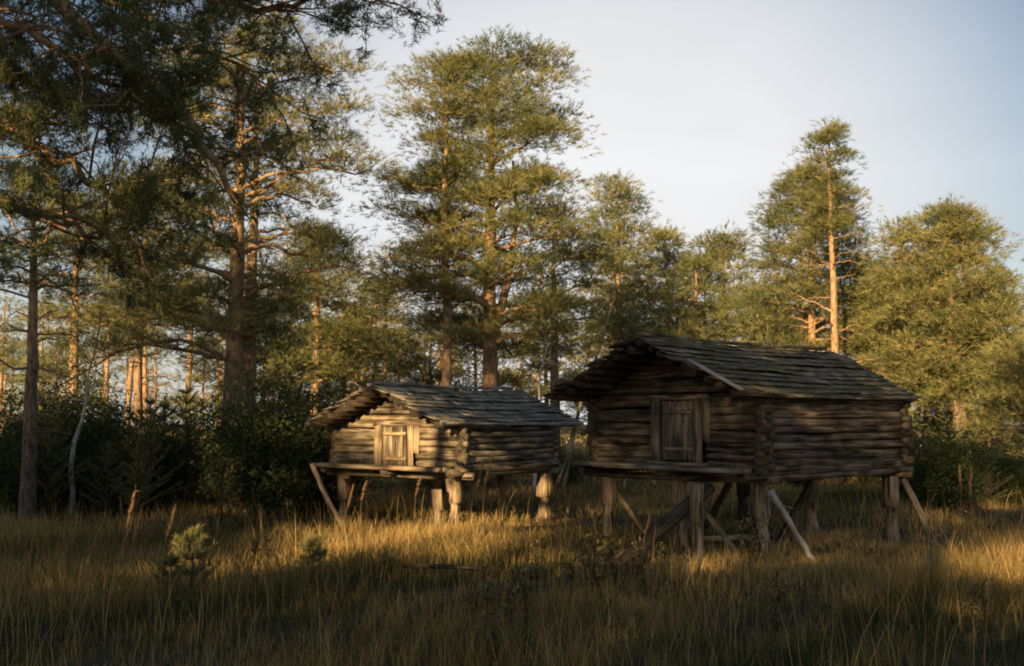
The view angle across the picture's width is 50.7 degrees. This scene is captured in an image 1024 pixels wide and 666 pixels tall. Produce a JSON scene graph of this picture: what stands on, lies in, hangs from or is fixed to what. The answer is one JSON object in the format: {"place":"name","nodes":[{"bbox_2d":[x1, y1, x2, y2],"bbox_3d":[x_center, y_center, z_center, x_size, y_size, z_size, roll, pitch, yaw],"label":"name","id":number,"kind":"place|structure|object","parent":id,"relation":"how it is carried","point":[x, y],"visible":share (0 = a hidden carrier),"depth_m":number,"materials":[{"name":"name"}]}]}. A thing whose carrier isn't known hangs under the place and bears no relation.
{"place":"outdoors","nodes":[
{"label":"outdoors","id":0,"kind":"place"},
{"bbox_2d":[0,424,1023,665],"bbox_3d":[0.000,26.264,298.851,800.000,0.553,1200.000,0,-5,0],"label":"ground","id":1,"kind":"structure","parent":0,"point":[100,662],"depth_m":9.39,"materials":[{"name":"yellow plant"}]},
{"bbox_2d":[0,300,25,383],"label":"pine tree","id":2,"kind":"object","parent":1,"relation":"on","point":[7,343],"visible":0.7,"depth_m":44.96,"materials":[{"name":"green plant"}]},
{"bbox_2d":[0,283,39,423],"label":"pine tree","id":3,"kind":"object","parent":1,"relation":"on","point":[3,324],"visible":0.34,"depth_m":54.53,"materials":[{"name":"green plant"}]},
{"bbox_2d":[0,401,79,516],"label":"shrub","id":4,"kind":"object","parent":1,"relation":"on","point":[11,492],"visible":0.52,"depth_m":18.05,"materials":[{"name":"green plant"}]},
{"bbox_2d":[0,297,82,418],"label":"pine tree","id":5,"kind":"object","parent":1,"relation":"on","point":[40,343],"visible":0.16,"depth_m":51.53,"materials":[{"name":"green plant"}]},
{"bbox_2d":[2,416,91,517],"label":"sapling","id":6,"kind":"object","parent":1,"relation":"on","point":[53,477],"visible":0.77,"depth_m":18.22,"materials":[{"name":"green plant"}]},
{"bbox_2d":[0,372,99,477],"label":"shrub","id":7,"kind":"object","parent":1,"relation":"on","point":[15,395],"visible":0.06,"depth_m":20.68,"materials":[{"name":"green plant"}]},
{"bbox_2d":[0,376,112,510],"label":"shrub","id":8,"kind":"object","parent":1,"relation":"on","point":[79,449],"visible":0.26,"depth_m":19.78,"materials":[{"name":"green plant"}]},
{"bbox_2d":[0,323,115,428],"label":"pine tree","id":9,"kind":"object","parent":1,"relation":"on","point":[67,349],"visible":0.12,"depth_m":29.75,"materials":[{"name":"green plant"}]},
{"bbox_2d":[0,150,128,523],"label":"pine tree","id":10,"kind":"object","parent":1,"relation":"on","point":[27,492],"visible":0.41,"depth_m":16.90,"materials":[{"name":"green plant"}]},
{"bbox_2d":[5,281,142,515],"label":"birch tree","id":11,"kind":"object","parent":1,"relation":"on","point":[71,467],"visible":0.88,"depth_m":18.97,"materials":[{"name":"green plant"}]},
{"bbox_2d":[39,367,140,458],"bbox_3d":[-9.133,2.221,22.824,2.759,3.052,2.635,1,-5,-16],"label":"shrub","id":12,"kind":"object","parent":1,"relation":"on","point":[104,395],"visible":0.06,"depth_m":23.08,"materials":[{"name":"green plant"}]},
{"bbox_2d":[0,190,180,414],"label":"pine tree","id":13,"kind":"object","parent":1,"relation":"on","point":[57,315],"visible":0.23,"depth_m":23.93,"materials":[{"name":"green plant"}]},
{"bbox_2d":[48,380,137,504],"bbox_3d":[-8.605,2.193,21.616,2.409,2.681,2.522,2,-5,-20],"label":"shrub","id":14,"kind":"object","parent":1,"relation":"on","point":[106,434],"visible":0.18,"depth_m":21.47,"materials":[{"name":"green plant"}]},
{"bbox_2d":[38,367,159,499],"bbox_3d":[-8.743,2.232,22.370,2.709,2.997,2.587,3,-5,-29],"label":"shrub","id":15,"kind":"object","parent":1,"relation":"on","point":[104,398],"visible":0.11,"depth_m":22.20,"materials":[{"name":"green plant"}]},
{"bbox_2d":[74,441,139,515],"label":"sapling","id":16,"kind":"object","parent":1,"relation":"on","point":[107,457],"visible":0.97,"depth_m":18.57,"materials":[{"name":"green plant"}]},
{"bbox_2d":[65,270,155,414],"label":"pine tree","id":17,"kind":"object","parent":1,"relation":"on","point":[108,367],"visible":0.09,"depth_m":42.19,"materials":[{"name":"green plant"}]},
{"bbox_2d":[73,424,151,516],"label":"shrub","id":18,"kind":"object","parent":1,"relation":"on","point":[114,504],"visible":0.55,"depth_m":18.82,"materials":[{"name":"green plant"}]},
{"bbox_2d":[98,342,158,418],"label":"pine tree","id":19,"kind":"object","parent":1,"relation":"on","point":[122,381],"visible":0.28,"depth_m":62.10,"materials":[{"name":"green plant"}]},
{"bbox_2d":[84,254,181,445],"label":"pine tree","id":20,"kind":"object","parent":1,"relation":"on","point":[130,385],"visible":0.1,"depth_m":45.53,"materials":[{"name":"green plant"}]},
{"bbox_2d":[110,446,169,518],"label":"sapling","id":21,"kind":"object","parent":1,"relation":"on","point":[138,466],"visible":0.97,"depth_m":18.09,"materials":[{"name":"green plant"}]},
{"bbox_2d":[38,161,244,479],"bbox_3d":[-9.284,-0.102,27.105,5.250,8.164,4.935,3,-5,-29],"label":"pine tree","id":22,"kind":"object","parent":1,"relation":"on","point":[137,362],"visible":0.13,"depth_m":26.88,"materials":[{"name":"green plant"}]},
{"bbox_2d":[102,394,192,505],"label":"sapling","id":23,"kind":"object","parent":1,"relation":"on","point":[151,402],"visible":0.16,"depth_m":20.57,"materials":[{"name":"green plant"}]},
{"bbox_2d":[122,326,184,434],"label":"pine tree","id":24,"kind":"object","parent":1,"relation":"on","point":[154,381],"visible":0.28,"depth_m":68.60,"materials":[{"name":"green plant"}]},
{"bbox_2d":[125,267,183,447],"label":"pine tree","id":25,"kind":"object","parent":1,"relation":"on","point":[145,388],"visible":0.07,"depth_m":48.92,"materials":[{"name":"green plant"}]},
{"bbox_2d":[114,417,198,514],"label":"sapling","id":26,"kind":"object","parent":1,"relation":"on","point":[147,462],"visible":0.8,"depth_m":18.77,"materials":[{"name":"green plant"}]},
{"bbox_2d":[101,393,214,510],"bbox_3d":[-6.357,2.151,19.514,2.028,2.256,2.122,-3,-6,32],"label":"shrub","id":27,"kind":"object","parent":1,"relation":"on","point":[179,446],"visible":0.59,"depth_m":19.30,"materials":[{"name":"green plant"}]},
{"bbox_2d":[120,398,208,504],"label":"sapling","id":28,"kind":"object","parent":1,"relation":"on","point":[167,423],"visible":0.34,"depth_m":19.72,"materials":[{"name":"green plant"}]},
{"bbox_2d":[141,552,196,598],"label":"young pine","id":29,"kind":"object","parent":1,"relation":"on","point":[171,560],"visible":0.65,"depth_m":9.62,"materials":[{"name":"green plant"}]},
{"bbox_2d":[146,333,225,461],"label":"pine tree","id":30,"kind":"object","parent":1,"relation":"on","point":[202,378],"visible":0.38,"depth_m":30.64,"materials":[{"name":"green plant"}]},
{"bbox_2d":[155,383,218,474],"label":"shrub","id":31,"kind":"object","parent":1,"relation":"on","point":[191,399],"visible":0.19,"depth_m":22.50,"materials":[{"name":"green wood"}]},
{"bbox_2d":[154,524,224,596],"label":"young pine","id":32,"kind":"object","parent":1,"relation":"on","point":[186,540],"visible":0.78,"depth_m":10.17,"materials":[{"name":"green plant"}]},
{"bbox_2d":[134,250,244,430],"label":"pine tree","id":33,"kind":"object","parent":1,"relation":"on","point":[189,336],"visible":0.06,"depth_m":32.00,"materials":[{"name":"green plant"}]},
{"bbox_2d":[170,447,218,504],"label":"sapling","id":34,"kind":"object","parent":1,"relation":"on","point":[198,475],"visible":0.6,"depth_m":19.48,"materials":[{"name":"green plant"}]},
{"bbox_2d":[9,2,418,505],"bbox_3d":[-5.699,-1.537,20.829,7.346,10.014,6.379,2,-5,-20],"label":"pine tree","id":35,"kind":"object","parent":1,"relation":"on","point":[230,327],"visible":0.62,"depth_m":20.94,"materials":[{"name":"green plant"}]},
{"bbox_2d":[206,459,244,523],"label":"sapling","id":36,"kind":"object","parent":1,"relation":"on","point":[228,504],"visible":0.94,"depth_m":16.94,"materials":[{"name":"green plant"}]},
{"bbox_2d":[0,0,451,319],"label":"pine tree","id":37,"kind":"object","parent":1,"relation":"on","point":[137,73],"visible":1,"depth_m":7.96,"materials":[{"name":"green plant"}]},
{"bbox_2d":[163,342,332,522],"bbox_3d":[-4.277,1.743,18.110,2.736,3.170,2.865,0,-5,-3],"label":"shrub","id":38,"kind":"object","parent":1,"relation":"on","point":[266,425],"visible":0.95,"depth_m":17.62,"materials":[{"name":"green plant"}]},
{"bbox_2d":[199,313,321,437],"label":"pine tree","id":39,"kind":"object","parent":1,"relation":"on","point":[273,386],"visible":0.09,"depth_m":32.60,"materials":[{"name":"green plant"}]},
{"bbox_2d":[181,87,340,485],"bbox_3d":[-5.303,-0.881,22.386,3.406,9.009,3.922,0,-5,0],"label":"pine tree","id":40,"kind":"object","parent":1,"relation":"on","point":[247,363],"visible":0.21,"depth_m":22.50,"materials":[{"name":"green plant"}]},
{"bbox_2d":[234,427,330,522],"bbox_3d":[-3.877,2.423,18.148,1.716,1.850,1.786,-1,-5,14],"label":"shrub","id":41,"kind":"object","parent":1,"relation":"on","point":[296,491],"visible":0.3,"depth_m":17.90,"materials":[{"name":"green plant"}]},
{"bbox_2d":[211,287,353,437],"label":"pine tree","id":42,"kind":"object","parent":1,"relation":"on","point":[296,319],"visible":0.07,"depth_m":35.72,"materials":[{"name":"green plant"}]},
{"bbox_2d":[271,475,302,525],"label":"sapling","id":43,"kind":"object","parent":1,"relation":"on","point":[295,505],"visible":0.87,"depth_m":16.34,"materials":[{"name":"green plant"}]},
{"bbox_2d":[275,423,323,511],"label":"sapling","id":44,"kind":"object","parent":1,"relation":"on","point":[306,471],"visible":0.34,"depth_m":18.18,"materials":[{"name":"green plant"}]},
{"bbox_2d":[293,531,332,579],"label":"young pine","id":45,"kind":"object","parent":1,"relation":"on","point":[309,542],"visible":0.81,"depth_m":11.03,"materials":[{"name":"green plant"}]},
{"bbox_2d":[213,218,425,432],"bbox_3d":[-5.253,0.542,30.125,5.521,7.630,5.491,4,-6,-41],"label":"pine tree","id":46,"kind":"object","parent":1,"relation":"on","point":[319,369],"visible":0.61,"depth_m":29.67,"materials":[{"name":"green plant"}]},
{"bbox_2d":[310,463,344,534],"bbox_3d":[-2.698,2.490,16.003,0.860,1.122,0.086,-4,-6,38],"label":"leaning pole","id":47,"kind":"object","parent":1,"relation":"on","point":[324,491],"visible":0.74,"depth_m":16.05,"materials":[{"name":"brown wood"}]},
{"bbox_2d":[282,371,388,517],"bbox_3d":[-3.173,1.979,18.930,2.380,2.648,2.491,0,-5,2],"label":"shrub","id":48,"kind":"object","parent":1,"relation":"on","point":[330,483],"visible":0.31,"depth_m":18.67,"materials":[{"name":"green plant"}]},
{"bbox_2d":[274,293,403,444],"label":"pine tree","id":49,"kind":"object","parent":1,"relation":"on","point":[389,379],"visible":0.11,"depth_m":33.85,"materials":[{"name":"green plant"}]},
{"bbox_2d":[328,269,427,389],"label":"pine tree","id":50,"kind":"object","parent":1,"relation":"on","point":[381,323],"visible":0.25,"depth_m":38.20,"materials":[{"name":"green plant"}]},
{"bbox_2d":[362,325,440,386],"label":"pine tree","id":51,"kind":"object","parent":1,"relation":"on","point":[407,338],"visible":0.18,"depth_m":39.69,"materials":[{"name":"green plant"}]},
{"bbox_2d":[381,311,477,389],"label":"pine tree","id":52,"kind":"object","parent":1,"relation":"on","point":[431,339],"visible":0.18,"depth_m":40.64,"materials":[{"name":"green plant"}]},
{"bbox_2d":[431,488,443,531],"bbox_3d":[-1.089,2.651,15.734,0.190,0.767,0.187,2,-5,-22],"label":"log stump","id":53,"kind":"object","parent":1,"relation":"on","point":[436,497],"visible":0.66,"depth_m":15.68,"materials":[{"name":"brown wood"}]},
{"bbox_2d":[344,42,537,385],"bbox_3d":[-1.619,-1.549,25.599,4.574,10.754,4.042,0,-5,0],"label":"pine tree","id":54,"kind":"object","parent":1,"relation":"on","point":[414,111],"visible":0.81,"depth_m":25.13,"materials":[{"name":"green plant"}]},
{"bbox_2d":[305,381,583,528],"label":"log storehouse","id":55,"kind":"structure","parent":1,"relation":"on","point":[395,429],"depth_m":16.79,"materials":[{"name":"brown wood"}]},
{"bbox_2d":[382,426,406,465],"bbox_3d":[-1.797,1.738,16.591,0.506,0.627,0.058,-3,-6,35],"label":"door","id":56,"kind":"structure","parent":55,"relation":"in","point":[394,438],"depth_m":16.59,"materials":[{"name":"brown wood"}]},
{"bbox_2d":[402,563,487,570],"bbox_3d":[-0.669,2.325,10.749,0.853,0.074,0.058,0,-5,0],"label":"fallen log","id":57,"kind":"object","parent":1,"relation":"on","point":[432,566],"visible":0.94,"depth_m":10.73,"materials":[{"name":"brown wood"}]},
{"bbox_2d":[426,303,536,390],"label":"pine tree","id":58,"kind":"object","parent":1,"relation":"on","point":[476,384],"visible":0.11,"depth_m":43.54,"materials":[{"name":"green plant"}]},
{"bbox_2d":[463,576,500,640],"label":"herb","id":59,"kind":"object","parent":1,"relation":"on","point":[490,599],"visible":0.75,"depth_m":8.02,"materials":[{"name":"green plant"}]},
{"bbox_2d":[475,607,511,661],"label":"herb","id":60,"kind":"object","parent":1,"relation":"on","point":[486,637],"visible":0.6,"depth_m":7.50,"materials":[{"name":"green plant"}]},
{"bbox_2d":[358,22,650,491],"bbox_3d":[-0.142,-1.766,26.065,7.241,11.445,7.204,0,-5,0],"label":"pine tree","id":61,"kind":"object","parent":1,"relation":"on","point":[488,338],"visible":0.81,"depth_m":25.39,"materials":[{"name":"green plant"}]},
{"bbox_2d":[498,569,534,625],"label":"herb","id":62,"kind":"object","parent":1,"relation":"on","point":[509,591],"visible":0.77,"depth_m":8.52,"materials":[{"name":"green plant"}]},
{"bbox_2d":[467,307,567,441],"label":"pine tree","id":63,"kind":"object","parent":1,"relation":"on","point":[513,378],"visible":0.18,"depth_m":42.22,"materials":[{"name":"green plant"}]},
{"bbox_2d":[511,556,549,607],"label":"herb","id":64,"kind":"object","parent":1,"relation":"on","point":[539,567],"visible":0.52,"depth_m":9.37,"materials":[{"name":"green plant"}]},
{"bbox_2d":[512,312,585,494],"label":"birch tree","id":65,"kind":"object","parent":1,"relation":"on","point":[534,481],"visible":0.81,"depth_m":24.20,"materials":[{"name":"green plant"}]},
{"bbox_2d":[531,331,608,460],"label":"pine tree","id":66,"kind":"object","parent":1,"relation":"on","point":[581,427],"visible":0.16,"depth_m":41.73,"materials":[{"name":"green plant"}]},
{"bbox_2d":[500,210,644,450],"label":"pine tree","id":67,"kind":"object","parent":1,"relation":"on","point":[555,379],"visible":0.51,"depth_m":32.08,"materials":[{"name":"green plant"}]},
{"bbox_2d":[552,436,594,487],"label":"shrub","id":68,"kind":"object","parent":1,"relation":"on","point":[572,478],"visible":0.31,"depth_m":26.07,"materials":[{"name":"green plant"}]},
{"bbox_2d":[559,543,598,604],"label":"herb","id":69,"kind":"object","parent":1,"relation":"on","point":[568,576],"visible":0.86,"depth_m":9.66,"materials":[{"name":"green plant"}]},
{"bbox_2d":[554,296,615,492],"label":"dead tree","id":70,"kind":"object","parent":1,"relation":"on","point":[567,454],"visible":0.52,"depth_m":24.91,"materials":[{"name":"brown wood"}]},
{"bbox_2d":[584,534,624,599],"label":"herb","id":71,"kind":"object","parent":1,"relation":"on","point":[613,571],"visible":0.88,"depth_m":10.07,"materials":[{"name":"green plant"}]},
{"bbox_2d":[582,253,663,360],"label":"pine tree","id":72,"kind":"object","parent":1,"relation":"on","point":[650,300],"visible":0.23,"depth_m":41.17,"materials":[{"name":"green plant"}]},
{"bbox_2d":[565,167,682,369],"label":"pine tree","id":73,"kind":"object","parent":1,"relation":"on","point":[625,196],"visible":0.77,"depth_m":39.89,"materials":[{"name":"green plant"}]},
{"bbox_2d":[612,481,714,570],"bbox_3d":[1.684,2.153,12.016,1.439,0.964,0.198,3,-6,-31],"label":"leaning log","id":74,"kind":"object","parent":1,"relation":"on","point":[674,517],"visible":0.72,"depth_m":11.91,"materials":[{"name":"brown wood"}]},
{"bbox_2d":[622,218,723,338],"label":"pine tree","id":75,"kind":"object","parent":1,"relation":"on","point":[666,237],"visible":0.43,"depth_m":45.91,"materials":[{"name":"green plant"}]},
{"bbox_2d":[641,300,730,342],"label":"pine tree","id":76,"kind":"object","parent":1,"relation":"on","point":[688,328],"visible":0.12,"depth_m":35.98,"materials":[{"name":"green plant"}]},
{"bbox_2d":[637,246,748,345],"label":"pine tree","id":77,"kind":"object","parent":1,"relation":"on","point":[696,262],"visible":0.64,"depth_m":42.14,"materials":[{"name":"green plant"}]},
{"bbox_2d":[689,483,703,563],"bbox_3d":[2.042,2.169,11.973,0.189,0.995,0.192,0,-5,0],"label":"step post","id":78,"kind":"object","parent":1,"relation":"on","point":[696,517],"visible":0.77,"depth_m":11.92,"materials":[{"name":"brown wood"}]},
{"bbox_2d":[660,218,765,344],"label":"pine tree","id":79,"kind":"object","parent":1,"relation":"on","point":[724,244],"visible":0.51,"depth_m":44.05,"materials":[{"name":"green plant"}]},
{"bbox_2d":[703,483,732,533],"bbox_3d":[2.907,2.548,15.544,0.112,0.827,0.899,-4,-6,43],"label":"leaning pole","id":80,"kind":"object","parent":1,"relation":"on","point":[726,488],"visible":0.64,"depth_m":15.59,"materials":[{"name":"brown wood"}]},
{"bbox_2d":[541,331,922,557],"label":"log storehouse","id":81,"kind":"structure","parent":1,"relation":"on","point":[675,412],"depth_m":14.04,"materials":[{"name":"brown wood"}]},
{"bbox_2d":[660,400,692,461],"bbox_3d":[2.124,1.258,13.852,0.058,0.794,0.542,4,-6,-42],"label":"door","id":82,"kind":"structure","parent":81,"relation":"in","point":[677,416],"depth_m":13.85,"materials":[{"name":"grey wood"}]},
{"bbox_2d":[732,508,773,564],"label":"herb","id":83,"kind":"object","parent":1,"relation":"on","point":[742,543],"visible":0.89,"depth_m":12.02,"materials":[{"name":"green plant"}]},
{"bbox_2d":[705,274,805,344],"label":"pine tree","id":84,"kind":"object","parent":1,"relation":"on","point":[744,288],"visible":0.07,"depth_m":37.98,"materials":[{"name":"green plant"}]},
{"bbox_2d":[757,559,791,632],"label":"herb","id":85,"kind":"object","parent":1,"relation":"on","point":[773,585],"visible":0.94,"depth_m":8.64,"materials":[{"name":"green plant"}]},
{"bbox_2d":[682,152,896,358],"bbox_3d":[8.959,-0.599,33.198,7.340,10.108,6.104,0,-5,0],"label":"pine tree","id":86,"kind":"object","parent":1,"relation":"on","point":[809,287],"visible":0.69,"depth_m":32.68,"materials":[{"name":"green plant"}]},
{"bbox_2d":[767,489,817,561],"bbox_3d":[3.265,2.293,12.699,0.715,0.936,0.217,2,-5,-18],"label":"leaning pole","id":87,"kind":"object","parent":1,"relation":"on","point":[776,501],"visible":0.87,"depth_m":12.63,"materials":[{"name":"grey wood"}]},
{"bbox_2d":[775,480,813,542],"bbox_3d":[3.909,2.487,14.945,0.114,0.884,1.292,-3,-6,36],"label":"leaning pole","id":88,"kind":"object","parent":1,"relation":"on","point":[799,503],"visible":0.76,"depth_m":14.98,"materials":[{"name":"brown wood"}]},
{"bbox_2d":[768,114,891,483],"bbox_3d":[8.079,-0.900,29.086,3.868,10.194,3.001,0,-5,0],"label":"pine tree","id":89,"kind":"object","parent":1,"relation":"on","point":[828,135],"visible":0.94,"depth_m":29.09,"materials":[{"name":"green plant"}]},
{"bbox_2d":[820,259,937,402],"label":"pine tree","id":90,"kind":"object","parent":1,"relation":"on","point":[869,299],"visible":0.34,"depth_m":30.99,"materials":[{"name":"green plant"}]},
{"bbox_2d":[846,307,952,449],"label":"pine tree","id":91,"kind":"object","parent":1,"relation":"on","point":[878,348],"visible":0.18,"depth_m":29.90,"materials":[{"name":"green plant"}]},
{"bbox_2d":[901,478,939,546],"bbox_3d":[5.479,2.436,14.497,0.094,0.938,0.789,1,-5,-14],"label":"leaning pole","id":92,"kind":"object","parent":1,"relation":"on","point":[915,503],"visible":0.83,"depth_m":14.50,"materials":[{"name":"brown wood"}]},
{"bbox_2d":[899,415,952,485],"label":"shrub","id":93,"kind":"object","parent":1,"relation":"on","point":[919,422],"visible":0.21,"depth_m":20.39,"materials":[{"name":"green plant"}]},
{"bbox_2d":[868,275,989,442],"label":"pine tree","id":94,"kind":"object","parent":1,"relation":"on","point":[932,419],"visible":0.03,"depth_m":31.91,"materials":[{"name":"green plant"}]},
{"bbox_2d":[845,191,1023,448],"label":"pine tree","id":95,"kind":"object","parent":1,"relation":"on","point":[949,227],"visible":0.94,"depth_m":26.60,"materials":[{"name":"green plant"}]},
{"bbox_2d":[901,453,968,512],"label":"shrub","id":96,"kind":"object","parent":1,"relation":"on","point":[942,504],"visible":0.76,"depth_m":19.13,"materials":[{"name":"green plant"}]},
{"bbox_2d":[904,409,1006,512],"bbox_3d":[7.745,2.292,19.394,2.056,1.968,1.964,0,-5,1],"label":"shrub","id":97,"kind":"object","parent":1,"relation":"on","point":[950,464],"visible":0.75,"depth_m":19.11,"materials":[{"name":"green plant"}]},
{"bbox_2d":[899,261,1023,464],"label":"pine tree","id":98,"kind":"object","parent":1,"relation":"on","point":[991,440],"visible":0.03,"depth_m":30.87,"materials":[{"name":"green plant"}]},
{"bbox_2d":[920,412,1007,488],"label":"shrub","id":99,"kind":"object","parent":1,"relation":"on","point":[961,442],"visible":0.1,"depth_m":22.30,"materials":[{"name":"green plant"}]},
{"bbox_2d":[935,451,994,524],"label":"sapling","id":100,"kind":"object","parent":1,"relation":"on","point":[964,506],"visible":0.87,"depth_m":16.80,"materials":[{"name":"green plant"}]},
{"bbox_2d":[959,574,993,626],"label":"herb","id":101,"kind":"object","parent":1,"relation":"on","point":[975,606],"visible":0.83,"depth_m":8.47,"materials":[{"name":"green plant"}]},
{"bbox_2d":[940,329,1023,460],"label":"pine tree","id":102,"kind":"object","parent":1,"relation":"on","point":[1004,393],"visible":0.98,"depth_m":22.99,"materials":[{"name":"green plant"}]},
{"bbox_2d":[965,430,1023,507],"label":"shrub","id":103,"kind":"object","parent":1,"relation":"on","point":[1011,488],"visible":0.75,"depth_m":20.10,"materials":[{"name":"green plant"}]},
{"bbox_2d":[968,449,1020,509],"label":"shrub","id":104,"kind":"object","parent":1,"relation":"on","point":[993,488],"visible":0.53,"depth_m":19.64,"materials":[{"name":"green plant"}]},
{"bbox_2d":[0,0,1023,423],"label":"sky","id":105,"kind":"structure","parent":0,"point":[703,101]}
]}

